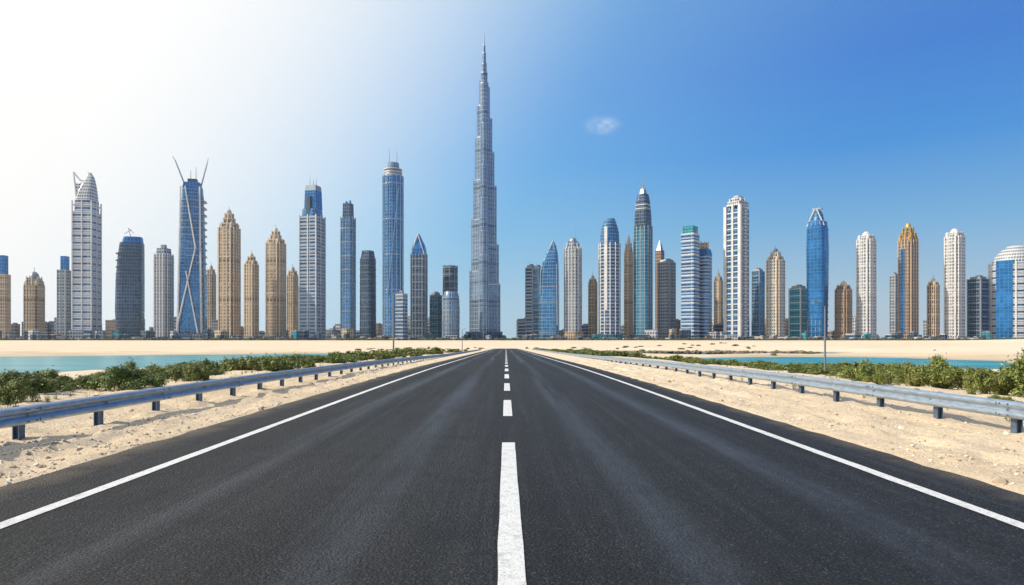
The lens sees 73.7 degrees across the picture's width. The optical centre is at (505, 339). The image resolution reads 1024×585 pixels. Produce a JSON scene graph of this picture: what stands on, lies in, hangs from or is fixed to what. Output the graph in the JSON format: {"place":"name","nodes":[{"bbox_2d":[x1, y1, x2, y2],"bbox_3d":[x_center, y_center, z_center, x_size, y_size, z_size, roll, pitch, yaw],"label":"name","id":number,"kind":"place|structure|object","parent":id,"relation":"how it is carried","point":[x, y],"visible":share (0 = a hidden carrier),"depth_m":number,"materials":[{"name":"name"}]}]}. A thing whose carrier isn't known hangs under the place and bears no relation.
{"place":"outdoors","nodes":[
{"label":"outdoors","id":0,"kind":"place"},
{"bbox_2d":[0,351,1012,373],"bbox_3d":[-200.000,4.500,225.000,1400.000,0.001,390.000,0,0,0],"label":"lagoon water","id":1,"kind":"structure","parent":0,"point":[60,363],"depth_m":147.97,"materials":[{"name":"teal liquid"}]},
{"bbox_2d":[0,349,1023,584],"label":"asphalt road","id":2,"kind":"structure","parent":0,"point":[398,483],"depth_m":6.29,"materials":[{"name":"black asphalt"}]},
{"bbox_2d":[497,353,525,584],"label":"road centre dashes","id":3,"kind":"object","parent":2,"relation":"on","point":[511,566],"visible":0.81,"depth_m":5.51,"materials":[{"name":"paint"}]},
{"bbox_2d":[0,349,1023,528],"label":"road edge line","id":4,"kind":"object","parent":2,"relation":"on","point":[30,514],"visible":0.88,"depth_m":7.64,"materials":[{"name":"paint"}]},
{"bbox_2d":[0,339,1023,494],"bbox_3d":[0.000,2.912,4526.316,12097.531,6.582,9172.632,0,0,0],"label":"sand ground","id":5,"kind":"structure","parent":0,"point":[970,440],"depth_m":17.77,"materials":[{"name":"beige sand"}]},
{"bbox_2d":[0,255,10,337],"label":"blue topped tower","id":6,"kind":"structure","parent":5,"relation":"on","point":[5,301],"depth_m":1783.95,"materials":[{"name":"grey concrete"}]},
{"bbox_2d":[11,323,19,338],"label":"building","id":7,"kind":"structure","parent":5,"relation":"on","point":[15,329],"depth_m":1912.65,"materials":[{"name":"grey concrete"}]},
{"bbox_2d":[23,268,44,331],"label":"domed apartment tower","id":8,"kind":"structure","parent":5,"relation":"on","point":[34,302],"depth_m":1777.04,"materials":[{"name":"beige concrete"}]},
{"bbox_2d":[28,329,39,339],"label":"waterfront building","id":9,"kind":"structure","parent":5,"relation":"on","point":[33,334],"depth_m":1705.56,"materials":[{"name":"white concrete"}]},
{"bbox_2d":[47,321,53,333],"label":"building","id":10,"kind":"structure","parent":5,"relation":"on","point":[50,327],"depth_m":2006.14,"materials":[{"name":"grey concrete"}]},
{"bbox_2d":[57,256,70,337],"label":"blue topped tower","id":11,"kind":"structure","parent":5,"relation":"on","point":[63,299],"depth_m":1781.12,"materials":[{"name":"grey concrete"}]},
{"bbox_2d":[67,172,105,339],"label":"crescent crown skyscraper","id":12,"kind":"structure","parent":5,"relation":"on","point":[86,265],"depth_m":1768.68,"materials":[{"name":"grey metal"}]},
{"bbox_2d":[83,330,93,338],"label":"waterfront building","id":13,"kind":"structure","parent":5,"relation":"on","point":[88,334],"depth_m":1683.27,"materials":[{"name":"glass"}]},
{"bbox_2d":[95,330,102,338],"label":"waterfront building","id":14,"kind":"structure","parent":5,"relation":"on","point":[99,334],"depth_m":1699.47,"materials":[{"name":"grey concrete"}]},
{"bbox_2d":[105,319,115,338],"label":"building","id":15,"kind":"structure","parent":5,"relation":"on","point":[110,326],"depth_m":1982.84,"materials":[{"name":"grey concrete"}]},
{"bbox_2d":[111,330,120,338],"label":"waterfront building","id":16,"kind":"structure","parent":5,"relation":"on","point":[115,333],"depth_m":1727.65,"materials":[{"name":"teal glass"}]},
{"bbox_2d":[116,334,129,338],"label":"waterfront building","id":17,"kind":"structure","parent":5,"relation":"on","point":[119,336],"depth_m":1683.19,"materials":[{"name":"grey concrete"}]},
{"bbox_2d":[115,228,144,337],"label":"curved dark glass tower","id":18,"kind":"structure","parent":5,"relation":"on","point":[130,294],"depth_m":1770.33,"materials":[{"name":"blue glass"}]},
{"bbox_2d":[141,330,154,337],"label":"waterfront building","id":19,"kind":"structure","parent":5,"relation":"on","point":[148,334],"depth_m":1684.35,"materials":[{"name":"grey concrete"}]},
{"bbox_2d":[153,245,173,337],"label":"grey apartment tower","id":20,"kind":"structure","parent":5,"relation":"on","point":[163,289],"depth_m":1773.62,"materials":[{"name":"concrete"}]},
{"bbox_2d":[175,333,191,339],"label":"waterfront building","id":21,"kind":"structure","parent":5,"relation":"on","point":[186,336],"depth_m":1683.03,"materials":[{"name":"grey concrete"}]},
{"bbox_2d":[172,156,208,339],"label":"twin antenna glass skyscraper","id":22,"kind":"structure","parent":5,"relation":"on","point":[191,317],"depth_m":1768.76,"materials":[{"name":"blue glass"}]},
{"bbox_2d":[201,328,211,339],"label":"waterfront building","id":23,"kind":"structure","parent":5,"relation":"on","point":[206,333],"depth_m":1694.74,"materials":[{"name":"grey concrete"}]},
{"bbox_2d":[206,265,215,331],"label":"beige apartment tower","id":24,"kind":"structure","parent":5,"relation":"on","point":[211,292],"depth_m":1979.63,"materials":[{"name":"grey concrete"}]},
{"bbox_2d":[212,320,217,331],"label":"building","id":25,"kind":"structure","parent":5,"relation":"on","point":[214,325],"depth_m":1913.32,"materials":[{"name":"grey concrete"}]},
{"bbox_2d":[214,330,228,338],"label":"waterfront building","id":26,"kind":"structure","parent":5,"relation":"on","point":[221,334],"depth_m":1683.19,"materials":[{"name":"beige concrete"}]},
{"bbox_2d":[217,207,240,338],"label":"ornate stone tower","id":27,"kind":"structure","parent":5,"relation":"on","point":[229,275],"depth_m":1772.14,"materials":[{"name":"beige stone"}]},
{"bbox_2d":[0,347,461,404],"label":"shrub row","id":28,"kind":"object","parent":5,"relation":"on","point":[15,385],"visible":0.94,"depth_m":21.92,"materials":[{"name":"green plant"}]},
{"bbox_2d":[0,349,480,439],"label":"guardrail","id":29,"kind":"object","parent":5,"relation":"on","point":[16,418],"visible":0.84,"depth_m":13.57,"materials":[{"name":"metal"}]},
{"bbox_2d":[243,249,260,338],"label":"ornate stone tower","id":30,"kind":"structure","parent":5,"relation":"on","point":[251,297],"depth_m":1726.99,"materials":[{"name":"beige stone"}]},
{"bbox_2d":[262,228,289,338],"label":"ornate stone tower","id":31,"kind":"structure","parent":5,"relation":"on","point":[275,286],"depth_m":1773.66,"materials":[{"name":"beige stone"}]},
{"bbox_2d":[286,263,298,337],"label":"beige apartment tower","id":32,"kind":"structure","parent":5,"relation":"on","point":[292,292],"depth_m":1978.71,"materials":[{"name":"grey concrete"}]},
{"bbox_2d":[291,330,298,337],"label":"waterfront building","id":33,"kind":"structure","parent":5,"relation":"on","point":[295,334],"depth_m":1693.65,"materials":[{"name":"teal glass"}]},
{"bbox_2d":[299,330,308,338],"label":"waterfront building","id":34,"kind":"structure","parent":5,"relation":"on","point":[304,334],"depth_m":1715.72,"materials":[{"name":"grey concrete"}]},
{"bbox_2d":[299,180,325,339],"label":"blue crown skyscraper","id":35,"kind":"structure","parent":5,"relation":"on","point":[312,270],"depth_m":1771.67,"materials":[{"name":"grey metal"}]},
{"bbox_2d":[326,328,338,339],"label":"building","id":36,"kind":"structure","parent":5,"relation":"on","point":[329,331],"depth_m":1947.95,"materials":[{"name":"grey concrete"}]},
{"bbox_2d":[341,328,353,338],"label":"waterfront building","id":37,"kind":"structure","parent":5,"relation":"on","point":[347,333],"depth_m":1712.55,"materials":[{"name":"beige concrete"}]},
{"bbox_2d":[340,200,355,338],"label":"slender glass tower","id":38,"kind":"structure","parent":5,"relation":"on","point":[347,270],"depth_m":1777.29,"materials":[{"name":"blue glass"}]},
{"bbox_2d":[356,250,378,337],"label":"dark office tower","id":39,"kind":"structure","parent":5,"relation":"on","point":[367,294],"depth_m":1776.59,"materials":[{"name":"grey glass"}]},
{"bbox_2d":[376,323,381,335],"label":"building","id":40,"kind":"structure","parent":5,"relation":"on","point":[379,329],"depth_m":2012.71,"materials":[{"name":"grey concrete"}]},
{"bbox_2d":[382,149,403,337],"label":"twin mast glass skyscraper","id":41,"kind":"structure","parent":5,"relation":"on","point":[392,230],"depth_m":1770.03,"materials":[{"name":"blue glass"}]},
{"bbox_2d":[393,292,401,350],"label":"street lamp","id":42,"kind":"object","parent":5,"relation":"on","point":[393,319],"visible":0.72,"depth_m":84.92,"materials":[{"name":"metal"}]},
{"bbox_2d":[395,291,407,339],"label":"glass office block","id":43,"kind":"structure","parent":5,"relation":"on","point":[401,316],"depth_m":1691.91,"materials":[{"name":"white concrete"}]},
{"bbox_2d":[410,233,427,336],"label":"pointed dome tower","id":44,"kind":"structure","parent":5,"relation":"on","point":[418,291],"depth_m":1773.70,"materials":[{"name":"grey metal"}]},
{"bbox_2d":[430,290,441,339],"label":"glass office block","id":45,"kind":"structure","parent":5,"relation":"on","point":[436,314],"depth_m":1891.01,"materials":[{"name":"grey glass"}]},
{"bbox_2d":[443,265,457,294],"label":"grey apartment tower","id":46,"kind":"structure","parent":5,"relation":"on","point":[450,277],"depth_m":1884.80,"materials":[{"name":"metal"}]},
{"bbox_2d":[442,291,459,338],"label":"oval office tower","id":47,"kind":"structure","parent":5,"relation":"on","point":[451,315],"depth_m":1702.08,"materials":[{"name":"glass"}]},
{"bbox_2d":[461,35,505,339],"bbox_3d":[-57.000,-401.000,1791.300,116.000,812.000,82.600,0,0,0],"label":"supertall spire skyscraper","id":48,"kind":"structure","parent":5,"relation":"on","point":[484,302],"depth_m":1788.26,"materials":[{"name":"silver metal"}]},
{"bbox_2d":[0,359,1010,420],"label":"dune grass","id":49,"kind":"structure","parent":5,"relation":"on","point":[47,399],"depth_m":18.50,"materials":[{"name":"green plant"}]},
{"bbox_2d":[0,338,1023,339],"bbox_3d":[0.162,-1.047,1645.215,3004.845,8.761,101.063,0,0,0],"label":"distant tree line","id":50,"kind":"object","parent":5,"relation":"on","point":[504,339],"visible":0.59,"depth_m":1615.41,"materials":[{"name":"green plant"}]},
{"bbox_2d":[517,318,524,337],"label":"building","id":51,"kind":"structure","parent":5,"relation":"on","point":[520,328],"depth_m":1890.05,"materials":[{"name":"grey concrete"}]},
{"bbox_2d":[525,264,534,335],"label":"glass office block","id":52,"kind":"structure","parent":5,"relation":"on","point":[528,300],"depth_m":1842.19,"materials":[{"name":"grey glass"}]},
{"bbox_2d":[532,265,540,337],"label":"glass office block","id":53,"kind":"structure","parent":5,"relation":"on","point":[535,294],"depth_m":1813.01,"materials":[{"name":"grey glass"}]},
{"bbox_2d":[539,240,558,337],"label":"sail shaped glass tower","id":54,"kind":"structure","parent":5,"relation":"on","point":[549,302],"depth_m":1776.18,"materials":[{"name":"blue glass"}]},
{"bbox_2d":[533,348,608,352],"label":"shrub row","id":55,"kind":"object","parent":5,"relation":"on","point":[556,350],"visible":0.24,"depth_m":149.53,"materials":[{"name":"green plant"}]},
{"bbox_2d":[562,236,583,339],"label":"ribbed apartment tower","id":56,"kind":"structure","parent":5,"relation":"on","point":[572,289],"depth_m":1775.18,"materials":[{"name":"white concrete"}]},
{"bbox_2d":[582,324,587,337],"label":"building","id":57,"kind":"structure","parent":5,"relation":"on","point":[585,328],"depth_m":1881.95,"materials":[{"name":"grey metal"}]},
{"bbox_2d":[355,342,821,355],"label":"shrub patch","id":58,"kind":"object","parent":5,"relation":"on","point":[616,348],"visible":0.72,"depth_m":278.15,"materials":[{"name":"green plant"}]},
{"bbox_2d":[587,275,597,337],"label":"brown apartment tower","id":59,"kind":"structure","parent":5,"relation":"on","point":[592,306],"depth_m":1841.32,"materials":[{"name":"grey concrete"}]},
{"bbox_2d":[592,333,603,338],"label":"waterfront building","id":60,"kind":"structure","parent":5,"relation":"on","point":[598,335],"depth_m":1692.17,"materials":[{"name":"teal glass"}]},
{"bbox_2d":[598,218,622,339],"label":"slanted crown tower","id":61,"kind":"structure","parent":5,"relation":"on","point":[609,285],"depth_m":1768.37,"materials":[{"name":"white glass"}]},
{"bbox_2d":[623,234,632,338],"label":"beige apartment tower","id":62,"kind":"structure","parent":5,"relation":"on","point":[628,291],"depth_m":1891.38,"materials":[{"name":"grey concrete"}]},
{"bbox_2d":[630,176,652,337],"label":"spired teal skyscraper","id":63,"kind":"structure","parent":5,"relation":"on","point":[642,274],"depth_m":1775.56,"materials":[{"name":"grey glass"}]},
{"bbox_2d":[643,329,658,337],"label":"waterfront building","id":64,"kind":"structure","parent":5,"relation":"on","point":[652,333],"depth_m":1705.10,"materials":[{"name":"white concrete"}]},
{"bbox_2d":[655,240,663,329],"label":"spired brown tower","id":65,"kind":"structure","parent":5,"relation":"on","point":[659,253],"depth_m":1947.00,"materials":[{"name":"grey concrete"}]},
{"bbox_2d":[657,258,675,339],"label":"grey apartment tower","id":66,"kind":"structure","parent":5,"relation":"on","point":[666,295],"depth_m":1835.46,"materials":[{"name":"concrete"}]},
{"bbox_2d":[669,328,675,338],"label":"waterfront building","id":67,"kind":"structure","parent":5,"relation":"on","point":[672,333],"depth_m":1689.82,"materials":[{"name":"beige concrete"}]},
{"bbox_2d":[676,319,680,338],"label":"building","id":68,"kind":"structure","parent":5,"relation":"on","point":[678,324],"depth_m":1909.93,"materials":[{"name":"grey metal"}]},
{"bbox_2d":[679,328,690,338],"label":"waterfront building","id":69,"kind":"structure","parent":5,"relation":"on","point":[685,333],"depth_m":1697.54,"materials":[{"name":"grey metal"}]},
{"bbox_2d":[681,225,699,337],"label":"stepped blue tower","id":70,"kind":"structure","parent":5,"relation":"on","point":[690,275],"depth_m":1779.81,"materials":[{"name":"grey glass"}]},
{"bbox_2d":[699,241,711,337],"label":"curved blue tower","id":71,"kind":"structure","parent":5,"relation":"on","point":[705,291],"depth_m":1810.89,"materials":[{"name":"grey glass"}]},
{"bbox_2d":[606,350,814,353],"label":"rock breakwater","id":72,"kind":"object","parent":5,"relation":"on","point":[716,352],"visible":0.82,"depth_m":210.13,"materials":[{"name":"grey stone"}]},
{"bbox_2d":[708,331,718,339],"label":"waterfront building","id":73,"kind":"structure","parent":5,"relation":"on","point":[715,334],"depth_m":1715.72,"materials":[{"name":"white concrete"}]},
{"bbox_2d":[714,269,722,323],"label":"beige apartment tower","id":74,"kind":"structure","parent":5,"relation":"on","point":[718,300],"depth_m":1941.28,"materials":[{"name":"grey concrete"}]},
{"bbox_2d":[714,323,722,331],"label":"building","id":75,"kind":"structure","parent":5,"relation":"on","point":[718,327],"depth_m":1901.50,"materials":[{"name":"grey concrete"}]},
{"bbox_2d":[719,331,725,339],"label":"waterfront building","id":76,"kind":"structure","parent":5,"relation":"on","point":[722,334],"depth_m":1718.17,"materials":[{"name":"white concrete"}]},
{"bbox_2d":[725,335,737,339],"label":"waterfront building","id":77,"kind":"structure","parent":5,"relation":"on","point":[733,337],"depth_m":1679.85,"materials":[{"name":"white concrete"}]},
{"bbox_2d":[723,195,749,336],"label":"white pier skyscraper","id":78,"kind":"structure","parent":5,"relation":"on","point":[736,267],"depth_m":1776.82,"materials":[{"name":"grey concrete"}]},
{"bbox_2d":[751,266,764,335],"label":"glass office block","id":79,"kind":"structure","parent":5,"relation":"on","point":[757,301],"depth_m":1893.14,"materials":[{"name":"blue glass"}]},
{"bbox_2d":[766,245,785,338],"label":"crowned stone tower","id":80,"kind":"structure","parent":5,"relation":"on","point":[775,293],"depth_m":1777.91,"materials":[{"name":"beige stone"}]},
{"bbox_2d":[534,349,1023,432],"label":"guardrail","id":81,"kind":"object","parent":5,"relation":"on","point":[938,401],"visible":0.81,"depth_m":14.99,"materials":[{"name":"metal"}]},
{"bbox_2d":[785,318,787,335],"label":"building","id":82,"kind":"structure","parent":5,"relation":"on","point":[786,327],"depth_m":2001.26,"materials":[{"name":"grey concrete"}]},
{"bbox_2d":[557,348,1017,390],"bbox_3d":[30.335,2.786,76.450,44.893,3.004,89.763,0,0,0],"label":"shrub row","id":83,"kind":"object","parent":5,"relation":"on","point":[832,369],"visible":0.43,"depth_m":55.42,"materials":[{"name":"green plant"}]},
{"bbox_2d":[788,285,807,337],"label":"teal office block","id":84,"kind":"structure","parent":5,"relation":"on","point":[797,311],"depth_m":1839.22,"materials":[{"name":"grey glass"}]},
{"bbox_2d":[806,208,828,337],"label":"bulging blue skyscraper","id":85,"kind":"structure","parent":5,"relation":"on","point":[817,259],"depth_m":1774.73,"materials":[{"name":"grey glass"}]},
{"bbox_2d":[813,302,825,369],"bbox_3d":[19.790,0.023,43.000,0.889,4.780,0.270,0,0,0],"label":"street lamp","id":86,"kind":"object","parent":5,"relation":"on","point":[824,333],"visible":0.76,"depth_m":42.96,"materials":[{"name":"metal"}]},
{"bbox_2d":[832,280,852,338],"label":"brown apartment tower","id":87,"kind":"structure","parent":5,"relation":"on","point":[843,309],"depth_m":1778.96,"materials":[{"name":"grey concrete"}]},
{"bbox_2d":[844,333,859,338],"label":"waterfront building","id":88,"kind":"structure","parent":5,"relation":"on","point":[852,335],"depth_m":1690.08,"materials":[{"name":"grey metal"}]},
{"bbox_2d":[837,357,890,384],"bbox_3d":[15.233,1.327,29.072,1.855,1.199,1.759,0,0,-11],"label":"bush","id":89,"kind":"object","parent":5,"relation":"on","point":[860,370],"visible":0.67,"depth_m":28.86,"materials":[{"name":"green plant"}]},
{"bbox_2d":[856,231,879,338],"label":"ornate white tower","id":90,"kind":"structure","parent":5,"relation":"on","point":[866,281],"depth_m":1777.07,"materials":[{"name":"grey concrete"}]},
{"bbox_2d":[862,371,893,384],"bbox_3d":[12.527,1.283,23.013,1.015,0.521,1.054,0,0,38],"label":"bush","id":91,"kind":"object","parent":5,"relation":"on","point":[877,379],"visible":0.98,"depth_m":22.86,"materials":[{"name":"green plant"}]},
{"bbox_2d":[889,272,897,334],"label":"grey apartment tower","id":92,"kind":"structure","parent":5,"relation":"on","point":[893,302],"depth_m":1944.07,"materials":[{"name":"concrete"}]},
{"bbox_2d":[894,331,902,338],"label":"waterfront building","id":93,"kind":"structure","parent":5,"relation":"on","point":[899,334],"depth_m":1695.48,"materials":[{"name":"grey metal"}]},
{"bbox_2d":[898,221,921,338],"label":"gold crown skyscraper","id":94,"kind":"structure","parent":5,"relation":"on","point":[908,280],"depth_m":1777.88,"materials":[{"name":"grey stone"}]},
{"bbox_2d":[908,331,916,337],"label":"waterfront building","id":95,"kind":"structure","parent":5,"relation":"on","point":[912,334],"depth_m":1725.38,"materials":[{"name":"grey metal"}]},
{"bbox_2d":[891,360,938,386],"bbox_3d":[14.806,1.229,24.547,1.687,1.158,1.624,0,0,-36],"label":"bush","id":96,"kind":"object","parent":5,"relation":"on","point":[910,376],"visible":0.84,"depth_m":24.48,"materials":[{"name":"green plant"}]},
{"bbox_2d":[923,320,926,336],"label":"building","id":97,"kind":"structure","parent":5,"relation":"on","point":[924,328],"depth_m":1951.09,"materials":[{"name":"white concrete"}]},
{"bbox_2d":[925,275,939,339],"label":"brown apartment tower","id":98,"kind":"structure","parent":5,"relation":"on","point":[933,307],"depth_m":1782.40,"materials":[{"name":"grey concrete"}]},
{"bbox_2d":[906,350,974,389],"bbox_3d":[15.644,1.136,24.343,2.320,1.563,2.233,0,0,12],"label":"bush","id":99,"kind":"object","parent":5,"relation":"on","point":[939,365],"visible":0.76,"depth_m":24.03,"materials":[{"name":"green plant"}]},
{"bbox_2d":[944,227,968,338],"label":"ornate white tower","id":100,"kind":"structure","parent":5,"relation":"on","point":[954,283],"depth_m":1777.91,"materials":[{"name":"grey concrete"}]},
{"bbox_2d":[967,275,989,337],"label":"dark office tower","id":101,"kind":"structure","parent":5,"relation":"on","point":[978,305],"depth_m":1780.84,"materials":[{"name":"blue glass"}]},
{"bbox_2d":[982,331,989,339],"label":"waterfront building","id":102,"kind":"structure","parent":5,"relation":"on","point":[986,335],"depth_m":1684.49,"materials":[{"name":"teal glass"}]},
{"bbox_2d":[962,365,1013,394],"bbox_3d":[13.803,1.206,19.621,1.350,0.936,1.244,0,0,38],"label":"bush","id":103,"kind":"object","parent":5,"relation":"on","point":[975,380],"visible":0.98,"depth_m":19.42,"materials":[{"name":"green plant"}]},
{"bbox_2d":[987,396,1016,400],"bbox_3d":[10.993,1.369,15.204,0.547,0.253,0.655,0,0,-33],"label":"bush","id":104,"kind":"object","parent":5,"relation":"on","point":[1007,398],"visible":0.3,"depth_m":15.10,"materials":[{"name":"green plant"}]},
{"bbox_2d":[988,245,1023,339],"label":"round white glass tower","id":105,"kind":"structure","parent":5,"relation":"on","point":[1006,272],"depth_m":1757.95,"materials":[{"name":"grey glass"}]},
{"bbox_2d":[995,349,1023,397],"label":"bush","id":106,"kind":"object","parent":5,"relation":"on","point":[1014,375],"visible":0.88,"depth_m":19.30,"materials":[{"name":"green plant"}]},
{"bbox_2d":[0,0,1023,338],"label":"sky","id":107,"kind":"structure","parent":0,"point":[880,116],"materials":[{"name":"blue"}]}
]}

